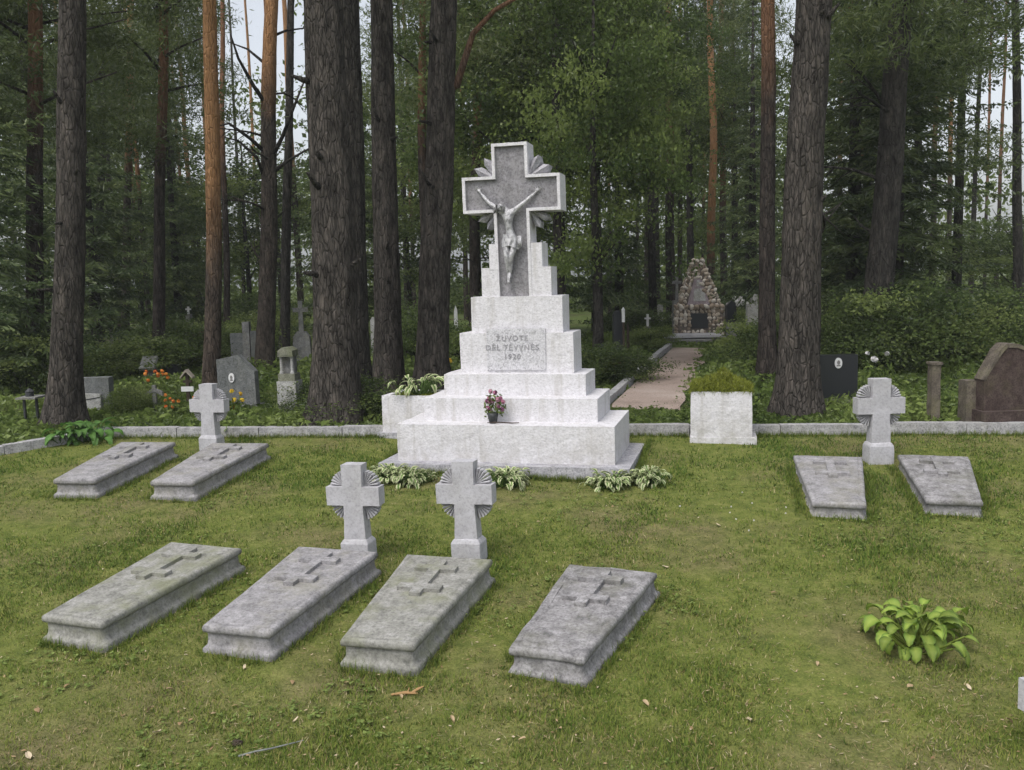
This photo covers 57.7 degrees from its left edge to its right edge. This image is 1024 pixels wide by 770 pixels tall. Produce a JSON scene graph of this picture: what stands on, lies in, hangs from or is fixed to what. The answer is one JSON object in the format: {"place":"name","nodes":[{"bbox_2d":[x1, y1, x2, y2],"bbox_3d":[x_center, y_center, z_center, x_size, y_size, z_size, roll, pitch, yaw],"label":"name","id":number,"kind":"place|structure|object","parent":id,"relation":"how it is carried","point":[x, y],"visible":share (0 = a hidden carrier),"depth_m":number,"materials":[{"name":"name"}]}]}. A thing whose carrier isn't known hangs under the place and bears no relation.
{"place":"outdoors","nodes":[
{"label":"outdoors","id":0,"kind":"place"},
{"bbox_2d":[0,268,1009,425],"bbox_3d":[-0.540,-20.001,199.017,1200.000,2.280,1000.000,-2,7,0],"label":"ground","id":1,"kind":"structure","parent":0,"point":[576,317],"depth_m":34.30,"materials":[{"name":"green plant"}]},
{"bbox_2d":[36,0,90,430],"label":"pine tree","id":2,"kind":"object","parent":1,"relation":"on","point":[65,399],"visible":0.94,"depth_m":11.51,"materials":[{"name":"brown plant"}]},
{"bbox_2d":[0,321,126,395],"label":"shrub","id":3,"kind":"object","parent":1,"relation":"on","point":[38,372],"visible":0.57,"depth_m":15.18,"materials":[{"name":"green plant"}]},
{"bbox_2d":[0,5,130,386],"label":"spruce tree","id":4,"kind":"object","parent":1,"relation":"on","point":[6,188],"visible":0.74,"depth_m":15.39,"materials":[{"name":"green plant"}]},
{"bbox_2d":[0,0,152,335],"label":"spruce tree","id":5,"kind":"object","parent":1,"relation":"on","point":[21,155],"visible":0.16,"depth_m":23.27,"materials":[{"name":"green plant"}]},
{"bbox_2d":[0,0,183,389],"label":"pine tree","id":6,"kind":"object","parent":1,"relation":"on","point":[33,17],"visible":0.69,"depth_m":16.12,"materials":[{"name":"green plant"}]},
{"bbox_2d":[0,0,198,350],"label":"spruce tree","id":7,"kind":"object","parent":1,"relation":"on","point":[95,312],"visible":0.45,"depth_m":22.02,"materials":[{"name":"green plant"}]},
{"bbox_2d":[84,376,114,410],"bbox_3d":[-6.002,0.190,13.323,0.496,0.604,0.268,-2,7,-3],"label":"headstone","id":8,"kind":"object","parent":1,"relation":"on","point":[94,387],"visible":0.45,"depth_m":13.25,"materials":[{"name":"grey stone"}]},
{"bbox_2d":[20,1,197,343],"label":"pine tree","id":9,"kind":"object","parent":1,"relation":"on","point":[139,119],"visible":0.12,"depth_m":25.35,"materials":[{"name":"green plant"}]},
{"bbox_2d":[47,3,204,344],"bbox_3d":[-11.237,-8.399,27.070,5.302,15.400,5.420,-2,7,0],"label":"pine tree","id":10,"kind":"object","parent":1,"relation":"on","point":[127,169],"visible":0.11,"depth_m":27.40,"materials":[{"name":"green plant"}]},
{"bbox_2d":[97,379,167,412],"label":"shrub","id":11,"kind":"object","parent":1,"relation":"on","point":[125,400],"visible":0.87,"depth_m":12.78,"materials":[{"name":"green plant"}]},
{"bbox_2d":[14,175,258,336],"bbox_3d":[-12.174,-4.082,30.247,7.919,5.869,8.527,4,9,40],"label":"leafy tree","id":12,"kind":"object","parent":1,"relation":"on","point":[145,186],"visible":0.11,"depth_m":30.23,"materials":[{"name":"green plant"}]},
{"bbox_2d":[83,330,202,378],"bbox_3d":[-7.377,-0.515,17.643,3.333,1.103,2.935,-4,7,-17],"label":"shrub","id":13,"kind":"object","parent":1,"relation":"on","point":[129,353],"visible":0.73,"depth_m":17.30,"materials":[{"name":"green plant"}]},
{"bbox_2d":[14,0,287,370],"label":"pine tree","id":14,"kind":"object","parent":1,"relation":"on","point":[160,10],"visible":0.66,"depth_m":18.43,"materials":[{"name":"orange plant"}]},
{"bbox_2d":[94,312,236,372],"bbox_3d":[-7.175,-0.860,19.499,3.307,1.352,3.010,-5,7,-28],"label":"shrub","id":15,"kind":"object","parent":1,"relation":"on","point":[192,333],"visible":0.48,"depth_m":19.22,"materials":[{"name":"green plant"}]},
{"bbox_2d":[106,0,247,302],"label":"pine tree","id":16,"kind":"object","parent":1,"relation":"on","point":[181,55],"visible":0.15,"depth_m":31.72,"materials":[{"name":"green plant"}]},
{"bbox_2d":[120,12,239,334],"bbox_3d":[-9.621,-5.774,26.518,3.720,9.825,3.466,-1,7,4],"label":"spruce tree","id":17,"kind":"object","parent":1,"relation":"on","point":[176,249],"visible":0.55,"depth_m":26.45,"materials":[{"name":"green plant"}]},
{"bbox_2d":[133,153,280,307],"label":"leafy tree","id":18,"kind":"object","parent":1,"relation":"on","point":[237,271],"visible":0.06,"depth_m":35.44,"materials":[{"name":"green plant"}]},
{"bbox_2d":[189,383,228,449],"bbox_3d":[-3.366,0.496,10.381,0.429,1.029,0.180,0,7,14],"label":"grave cross","id":19,"kind":"object","parent":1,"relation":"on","point":[209,402],"visible":0.67,"depth_m":10.31,"materials":[{"name":"stone"}]},
{"bbox_2d":[202,0,221,386],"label":"pine tree","id":20,"kind":"object","parent":1,"relation":"on","point":[212,321],"visible":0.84,"depth_m":13.60,"materials":[{"name":"brown plant"}]},
{"bbox_2d":[134,122,311,305],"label":"birch tree","id":21,"kind":"object","parent":1,"relation":"on","point":[246,183],"visible":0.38,"depth_m":32.20,"materials":[{"name":"green plant"}]},
{"bbox_2d":[219,0,229,335],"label":"pine tree","id":22,"kind":"object","parent":1,"relation":"on","point":[226,258],"visible":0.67,"depth_m":24.51,"materials":[{"name":"orange plant"}]},
{"bbox_2d":[216,354,264,406],"bbox_3d":[-3.896,0.004,13.234,0.637,0.877,0.270,-1,7,9],"label":"headstone","id":23,"kind":"object","parent":1,"relation":"on","point":[237,373],"visible":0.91,"depth_m":13.16,"materials":[{"name":"grey stone"}]},
{"bbox_2d":[230,322,255,362],"bbox_3d":[-5.487,-0.744,19.103,0.570,1.109,0.164,-2,7,0],"label":"headstone","id":24,"kind":"object","parent":1,"relation":"on","point":[243,342],"visible":0.62,"depth_m":19.03,"materials":[{"name":"grey stone"}]},
{"bbox_2d":[204,0,307,369],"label":"pine tree","id":25,"kind":"object","parent":1,"relation":"on","point":[268,148],"visible":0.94,"depth_m":18.39,"materials":[{"name":"orange plant"}]},
{"bbox_2d":[277,0,294,357],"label":"pine tree","id":26,"kind":"object","parent":1,"relation":"on","point":[285,307],"visible":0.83,"depth_m":21.55,"materials":[{"name":"brown plant"}]},
{"bbox_2d":[277,346,302,411],"bbox_3d":[-2.972,0.001,12.416,0.265,1.022,0.264,-1,7,7],"label":"chapel gravestone","id":27,"kind":"object","parent":1,"relation":"on","point":[289,375],"visible":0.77,"depth_m":12.30,"materials":[{"name":"stone"}]},
{"bbox_2d":[282,0,303,316],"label":"pine tree","id":28,"kind":"object","parent":1,"relation":"on","point":[300,293],"visible":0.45,"depth_m":32.39,"materials":[{"name":"orange plant"}]},
{"bbox_2d":[291,0,368,425],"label":"pine tree","id":29,"kind":"object","parent":1,"relation":"on","point":[335,371],"visible":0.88,"depth_m":11.08,"materials":[{"name":"brown plant"}]},
{"bbox_2d":[273,369,428,425],"bbox_3d":[-1.998,0.215,11.668,2.406,0.730,1.653,-2,7,0],"label":"shrub","id":30,"kind":"object","parent":1,"relation":"on","point":[373,401],"visible":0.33,"depth_m":11.61,"materials":[{"name":"green plant"}]},
{"bbox_2d":[255,24,451,335],"bbox_3d":[-4.705,-6.591,25.510,5.345,11.495,4.983,3,8,36],"label":"spruce tree","id":31,"kind":"object","parent":1,"relation":"on","point":[370,263],"visible":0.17,"depth_m":25.46,"materials":[{"name":"green plant"}]},
{"bbox_2d":[343,0,372,396],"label":"pine tree","id":32,"kind":"object","parent":1,"relation":"on","point":[353,58],"visible":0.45,"depth_m":12.26,"materials":[{"name":"brown plant"}]},
{"bbox_2d":[370,0,407,394],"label":"pine tree","id":33,"kind":"object","parent":1,"relation":"on","point":[388,357],"visible":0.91,"depth_m":13.83,"materials":[{"name":"brown plant"}]},
{"bbox_2d":[296,112,488,318],"bbox_3d":[-3.410,-5.096,29.737,6.931,7.520,7.030,-5,7,-25],"label":"birch tree","id":34,"kind":"object","parent":1,"relation":"on","point":[407,219],"visible":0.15,"depth_m":29.06,"materials":[{"name":"green plant"}]},
{"bbox_2d":[369,300,455,359],"bbox_3d":[-2.195,-1.126,20.023,2.341,1.489,2.572,-4,7,-19],"label":"shrub","id":35,"kind":"object","parent":1,"relation":"on","point":[407,346],"visible":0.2,"depth_m":19.86,"materials":[{"name":"green plant"}]},
{"bbox_2d":[359,0,522,236],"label":"pine tree","id":36,"kind":"object","parent":1,"relation":"on","point":[420,19],"visible":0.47,"depth_m":20.10,"materials":[{"name":"green plant"}]},
{"bbox_2d":[365,0,549,325],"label":"pine tree","id":37,"kind":"object","parent":1,"relation":"on","point":[474,260],"visible":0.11,"depth_m":23.62,"materials":[{"name":"green plant"}]},
{"bbox_2d":[410,0,515,389],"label":"pine tree","id":38,"kind":"object","parent":1,"relation":"on","point":[432,340],"visible":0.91,"depth_m":13.48,"materials":[{"name":"brown plant"}]},
{"bbox_2d":[365,2,583,288],"bbox_3d":[-1.125,-6.313,27.327,5.940,10.364,6.623,2,7,26],"label":"leafy tree","id":39,"kind":"object","parent":1,"relation":"on","point":[454,238],"visible":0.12,"depth_m":26.58,"materials":[{"name":"green plant"}]},
{"bbox_2d":[378,141,643,479],"bbox_3d":[0.020,-0.740,9.740,2.577,3.566,1.510,0,7,14],"label":"monument","id":40,"kind":"object","parent":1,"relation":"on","point":[520,347],"visible":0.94,"depth_m":9.72,"materials":[{"name":"stone"}]},
{"bbox_2d":[0,324,1023,444],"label":"undergrowth","id":41,"kind":"object","parent":1,"relation":"on","point":[18,429],"visible":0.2,"depth_m":12.73,"materials":[{"name":"green plant"}]},
{"bbox_2d":[0,0,1023,320],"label":"woods","id":42,"kind":"object","parent":1,"relation":"on","point":[456,302],"visible":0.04,"depth_m":48.21,"materials":[{"name":"green plant"}]},
{"bbox_2d":[363,0,696,240],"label":"leafy tree","id":43,"kind":"object","parent":1,"relation":"on","point":[506,97],"visible":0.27,"depth_m":19.73,"materials":[{"name":"green plant"}]},
{"bbox_2d":[450,0,657,304],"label":"spruce tree","id":44,"kind":"object","parent":1,"relation":"on","point":[549,241],"visible":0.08,"depth_m":24.74,"materials":[{"name":"green plant"}]},
{"bbox_2d":[407,0,704,294],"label":"leafy tree","id":45,"kind":"object","parent":1,"relation":"on","point":[558,230],"visible":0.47,"depth_m":18.17,"materials":[{"name":"green plant"}]},
{"bbox_2d":[98,421,1023,437],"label":"lawn kerb","id":46,"kind":"structure","parent":1,"relation":"on","point":[921,427],"depth_m":10.51,"materials":[{"name":"stone"}]},
{"bbox_2d":[457,0,719,339],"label":"leafy tree","id":47,"kind":"object","parent":1,"relation":"on","point":[677,114],"visible":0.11,"depth_m":20.44,"materials":[{"name":"green plant"}]},
{"bbox_2d":[467,0,717,347],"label":"leafy tree","id":48,"kind":"object","parent":1,"relation":"on","point":[641,149],"visible":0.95,"depth_m":16.39,"materials":[{"name":"green plant"}]},
{"bbox_2d":[581,340,652,385],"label":"shrub","id":49,"kind":"object","parent":1,"relation":"on","point":[589,358],"visible":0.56,"depth_m":14.60,"materials":[{"name":"green plant"}]},
{"bbox_2d":[565,21,684,329],"bbox_3d":[3.532,-7.059,29.460,5.227,11.100,5.273,-6,8,-32],"label":"spruce tree","id":50,"kind":"object","parent":1,"relation":"on","point":[617,286],"visible":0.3,"depth_m":29.44,"materials":[{"name":"green plant"}]},
{"bbox_2d":[579,306,671,331],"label":"shrub","id":51,"kind":"object","parent":1,"relation":"on","point":[633,318],"visible":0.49,"depth_m":26.77,"materials":[{"name":"green plant"}]},
{"bbox_2d":[588,343,687,384],"bbox_3d":[1.792,-0.318,15.256,1.928,0.765,2.081,2,7,27],"label":"shrub","id":52,"kind":"object","parent":1,"relation":"on","point":[647,362],"visible":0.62,"depth_m":14.99,"materials":[{"name":"green plant"}]},
{"bbox_2d":[605,323,681,350],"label":"shrub","id":53,"kind":"object","parent":1,"relation":"on","point":[642,334],"visible":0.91,"depth_m":21.37,"materials":[{"name":"green plant"}]},
{"bbox_2d":[590,0,741,325],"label":"leafy tree","id":54,"kind":"object","parent":1,"relation":"on","point":[652,254],"visible":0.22,"depth_m":27.02,"materials":[{"name":"green plant"}]},
{"bbox_2d":[665,1,674,322],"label":"pine tree","id":55,"kind":"object","parent":1,"relation":"on","point":[669,234],"visible":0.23,"depth_m":30.56,"materials":[{"name":"brown plant"}]},
{"bbox_2d":[624,0,739,302],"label":"pine tree","id":56,"kind":"object","parent":1,"relation":"on","point":[656,210],"visible":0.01,"depth_m":32.18,"materials":[{"name":"green plant"}]},
{"bbox_2d":[584,58,783,256],"bbox_3d":[6.761,-7.654,37.410,8.639,10.298,9.302,-5,7,-24],"label":"leafy tree","id":57,"kind":"object","parent":1,"relation":"on","point":[702,175],"visible":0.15,"depth_m":36.79,"materials":[{"name":"green plant"}]},
{"bbox_2d":[663,258,739,342],"bbox_3d":[4.892,-2.161,24.000,1.993,2.266,2.254,-1,7,6],"label":"fieldstone monument","id":58,"kind":"object","parent":1,"relation":"on","point":[698,312],"visible":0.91,"depth_m":24.23,"materials":[{"name":"stone"}]},
{"bbox_2d":[672,0,756,285],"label":"pine tree","id":59,"kind":"object","parent":1,"relation":"on","point":[712,190],"visible":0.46,"depth_m":30.43,"materials":[{"name":"brown plant"}]},
{"bbox_2d":[664,0,787,303],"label":"pine tree","id":60,"kind":"object","parent":1,"relation":"on","point":[733,25],"visible":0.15,"depth_m":34.50,"materials":[{"name":"green plant"}]},
{"bbox_2d":[675,41,789,310],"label":"leafy tree","id":61,"kind":"object","parent":1,"relation":"on","point":[723,120],"visible":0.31,"depth_m":31.67,"materials":[{"name":"green plant"}]},
{"bbox_2d":[695,0,789,318],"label":"spruce tree","id":62,"kind":"object","parent":1,"relation":"on","point":[751,265],"visible":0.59,"depth_m":28.30,"materials":[{"name":"plant"}]},
{"bbox_2d":[706,314,778,364],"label":"shrub","id":63,"kind":"object","parent":1,"relation":"on","point":[748,332],"visible":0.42,"depth_m":16.69,"materials":[{"name":"green plant"}]},
{"bbox_2d":[704,0,795,293],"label":"pine tree","id":64,"kind":"object","parent":1,"relation":"on","point":[778,15],"visible":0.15,"depth_m":35.98,"materials":[{"name":"green plant"}]},
{"bbox_2d":[755,0,777,380],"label":"pine tree","id":65,"kind":"object","parent":1,"relation":"on","point":[766,359],"visible":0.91,"depth_m":14.69,"materials":[{"name":"orange plant"}]},
{"bbox_2d":[766,0,844,419],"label":"pine tree","id":66,"kind":"object","parent":1,"relation":"on","point":[797,390],"visible":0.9,"depth_m":11.05,"materials":[{"name":"brown plant"}]},
{"bbox_2d":[820,354,857,406],"bbox_3d":[4.220,-0.020,12.083,0.589,0.753,0.280,-2,7,0],"label":"headstone","id":67,"kind":"object","parent":1,"relation":"on","point":[839,373],"visible":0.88,"depth_m":12.01,"materials":[{"name":"black stone"}]},
{"bbox_2d":[742,292,940,375],"bbox_3d":[5.528,-0.800,15.382,2.889,1.490,3.214,-8,9,-42],"label":"shrub","id":68,"kind":"object","parent":1,"relation":"on","point":[834,344],"visible":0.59,"depth_m":14.84,"materials":[{"name":"green plant"}]},
{"bbox_2d":[708,0,998,334],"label":"spruce tree","id":69,"kind":"object","parent":1,"relation":"on","point":[849,271],"visible":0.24,"depth_m":19.22,"materials":[{"name":"green plant"}]},
{"bbox_2d":[757,0,980,330],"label":"spruce tree","id":70,"kind":"object","parent":1,"relation":"on","point":[823,273],"visible":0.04,"depth_m":23.29,"materials":[{"name":"green plant"}]},
{"bbox_2d":[743,0,1023,359],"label":"pine tree","id":71,"kind":"object","parent":1,"relation":"on","point":[897,16],"visible":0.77,"depth_m":15.89,"materials":[{"name":"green plant"}]},
{"bbox_2d":[775,0,1023,310],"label":"spruce tree","id":72,"kind":"object","parent":1,"relation":"on","point":[915,167],"visible":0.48,"depth_m":17.76,"materials":[{"name":"green plant"}]},
{"bbox_2d":[821,274,1002,373],"bbox_3d":[6.407,-1.017,15.893,3.561,1.757,3.883,1,7,21],"label":"shrub","id":73,"kind":"object","parent":1,"relation":"on","point":[903,301],"visible":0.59,"depth_m":15.11,"materials":[{"name":"green plant"}]},
{"bbox_2d":[828,1,1023,290],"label":"pine tree","id":74,"kind":"object","parent":1,"relation":"on","point":[988,141],"visible":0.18,"depth_m":21.53,"materials":[{"name":"green plant"}]},
{"bbox_2d":[926,361,942,420],"bbox_3d":[4.883,0.141,10.753,0.129,0.823,0.152,-2,7,0],"label":"stone post","id":75,"kind":"object","parent":1,"relation":"on","point":[934,389],"visible":0.88,"depth_m":10.70,"materials":[{"name":"grey stone"}]},
{"bbox_2d":[882,0,1023,292],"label":"leafy tree","id":76,"kind":"object","parent":1,"relation":"on","point":[958,216],"visible":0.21,"depth_m":22.96,"materials":[{"name":"green plant"}]},
{"bbox_2d":[892,288,1023,363],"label":"shrub","id":77,"kind":"object","parent":1,"relation":"on","point":[977,334],"visible":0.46,"depth_m":15.57,"materials":[{"name":"green plant"}]},
{"bbox_2d":[957,379,975,421],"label":"stone block","id":78,"kind":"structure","parent":1,"relation":"on","point":[966,396],"depth_m":10.52,"materials":[{"name":"grey stone"}]},
{"bbox_2d":[924,208,1023,307],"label":"leafy tree","id":79,"kind":"object","parent":1,"relation":"on","point":[998,258],"visible":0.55,"depth_m":29.78,"materials":[{"name":"green plant"}]},
{"bbox_2d":[934,280,1023,359],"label":"shrub","id":80,"kind":"object","parent":1,"relation":"on","point":[1014,300],"visible":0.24,"depth_m":16.75,"materials":[{"name":"green plant"}]},
{"bbox_2d":[953,0,1023,314],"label":"pine tree","id":81,"kind":"object","parent":1,"relation":"on","point":[1018,257],"visible":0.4,"depth_m":24.50,"materials":[{"name":"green plant"}]},
{"bbox_2d":[972,342,1023,421],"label":"headstone","id":82,"kind":"object","parent":1,"relation":"on","point":[999,378],"visible":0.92,"depth_m":10.33,"materials":[{"name":"brown stone"}]},
{"bbox_2d":[0,428,1023,769],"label":"lawn","id":83,"kind":"structure","parent":0,"point":[808,626],"depth_m":5.96,"materials":[{"name":"green plant"}]},
{"bbox_2d":[42,417,123,445],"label":"hosta plant","id":84,"kind":"object","parent":83,"relation":"on","point":[92,432],"visible":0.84,"depth_m":10.88,"materials":[{"name":"green plant"}]},
{"bbox_2d":[53,442,177,498],"bbox_3d":[-4.072,0.900,9.533,0.659,0.354,1.412,-1,11,8],"label":"slab tomb","id":85,"kind":"object","parent":83,"relation":"on","point":[121,463],"visible":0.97,"depth_m":9.30,"materials":[{"name":"stone"}]},
{"bbox_2d":[42,542,245,653],"bbox_3d":[-2.561,1.491,6.518,0.668,0.354,1.352,1,12,20],"label":"slab tomb","id":86,"kind":"object","parent":83,"relation":"on","point":[125,602],"visible":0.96,"depth_m":6.29,"materials":[{"name":"stone"}]},
{"bbox_2d":[150,443,270,501],"bbox_3d":[-3.056,0.903,9.385,0.678,0.354,1.410,0,11,11],"label":"slab tomb","id":87,"kind":"object","parent":83,"relation":"on","point":[202,472],"visible":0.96,"depth_m":9.14,"materials":[{"name":"stone"}]},
{"bbox_2d":[202,547,380,661],"bbox_3d":[-1.494,1.499,6.349,0.680,0.354,1.371,0,12,17],"label":"slab tomb","id":88,"kind":"object","parent":83,"relation":"on","point":[296,594],"visible":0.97,"depth_m":6.11,"materials":[{"name":"stone"}]},
{"bbox_2d":[326,462,384,559],"bbox_3d":[-1.190,1.115,7.156,0.433,1.039,0.181,-1,7,14],"label":"grave cross","id":89,"kind":"object","parent":83,"relation":"on","point":[355,495],"visible":0.65,"depth_m":7.08,"materials":[{"name":"stone"}]},
{"bbox_2d":[377,389,441,438],"bbox_3d":[-1.096,0.414,10.969,0.758,0.657,0.718,1,7,18],"label":"planter box","id":90,"kind":"object","parent":83,"relation":"on","point":[397,409],"visible":0.24,"depth_m":10.70,"materials":[{"name":"concrete"}]},
{"bbox_2d":[340,555,495,676],"bbox_3d":[-0.622,1.520,6.141,0.679,0.354,1.374,0,12,15],"label":"slab tomb","id":91,"kind":"object","parent":83,"relation":"on","point":[416,608],"visible":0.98,"depth_m":5.89,"materials":[{"name":"stone"}]},
{"bbox_2d":[435,459,496,558],"bbox_3d":[-0.336,1.099,7.086,0.445,1.068,0.186,-1,6,16],"label":"grave cross","id":92,"kind":"object","parent":83,"relation":"on","point":[465,489],"visible":0.68,"depth_m":7.01,"materials":[{"name":"stone"}]},
{"bbox_2d":[0,437,1023,769],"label":"clover and weeds","id":93,"kind":"object","parent":83,"relation":"on","point":[292,709],"visible":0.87,"depth_m":5.67,"materials":[{"name":"green plant"}]},
{"bbox_2d":[0,438,1023,769],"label":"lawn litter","id":94,"kind":"object","parent":83,"relation":"on","point":[560,692],"visible":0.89,"depth_m":5.07,"materials":[{"name":"brown plant"}]},
{"bbox_2d":[509,564,659,686],"bbox_3d":[0.456,1.547,5.948,0.669,0.366,1.340,1,12,23],"label":"slab tomb","id":95,"kind":"object","parent":83,"relation":"on","point":[579,622],"visible":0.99,"depth_m":5.72,"materials":[{"name":"stone"}]},
{"bbox_2d":[690,391,756,444],"bbox_3d":[2.360,0.397,10.394,0.719,0.737,0.608,0,7,12],"label":"planter box","id":96,"kind":"object","parent":83,"relation":"on","point":[721,418],"visible":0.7,"depth_m":10.11,"materials":[{"name":"concrete"}]},
{"bbox_2d":[687,364,754,395],"bbox_3d":[2.322,-0.065,10.329,0.751,0.351,0.640,0,7,12],"label":"moss cushion","id":97,"kind":"object","parent":96,"relation":"on","point":[723,380],"visible":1,"depth_m":10.14,"materials":[{"name":"green plant"}]},
{"bbox_2d":[793,455,866,519],"bbox_3d":[2.926,0.975,8.479,0.668,0.339,1.471,0,12,15],"label":"slab tomb","id":98,"kind":"object","parent":83,"relation":"on","point":[831,485],"visible":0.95,"depth_m":8.26,"materials":[{"name":"stone"}]},
{"bbox_2d":[853,377,905,464],"bbox_3d":[3.672,0.502,9.308,0.478,1.148,0.200,-2,7,-2],"label":"grave cross","id":99,"kind":"object","parent":83,"relation":"on","point":[879,404],"visible":0.74,"depth_m":9.23,"materials":[{"name":"stone"}]},
{"bbox_2d":[857,597,978,668],"bbox_3d":[2.474,1.480,5.663,0.682,0.272,0.688,0,7,13],"label":"hosta plant","id":100,"kind":"object","parent":83,"relation":"on","point":[940,621],"visible":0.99,"depth_m":5.56,"materials":[{"name":"green plant"}]},
{"bbox_2d":[897,455,982,516],"bbox_3d":[3.908,0.957,8.436,0.663,0.340,1.416,1,12,17],"label":"slab tomb","id":101,"kind":"object","parent":83,"relation":"on","point":[945,485],"visible":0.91,"depth_m":8.23,"materials":[{"name":"stone"}]},
{"bbox_2d":[0,0,1023,293],"label":"sky","id":102,"kind":"structure","parent":0,"point":[255,28],"materials":[{"name":"white"}]},
{"bbox_2d":[612,347,704,409],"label":"path","id":103,"kind":"structure","parent":0,"point":[666,390],"depth_m":14.22,"materials":[{"name":"beige gravel"}]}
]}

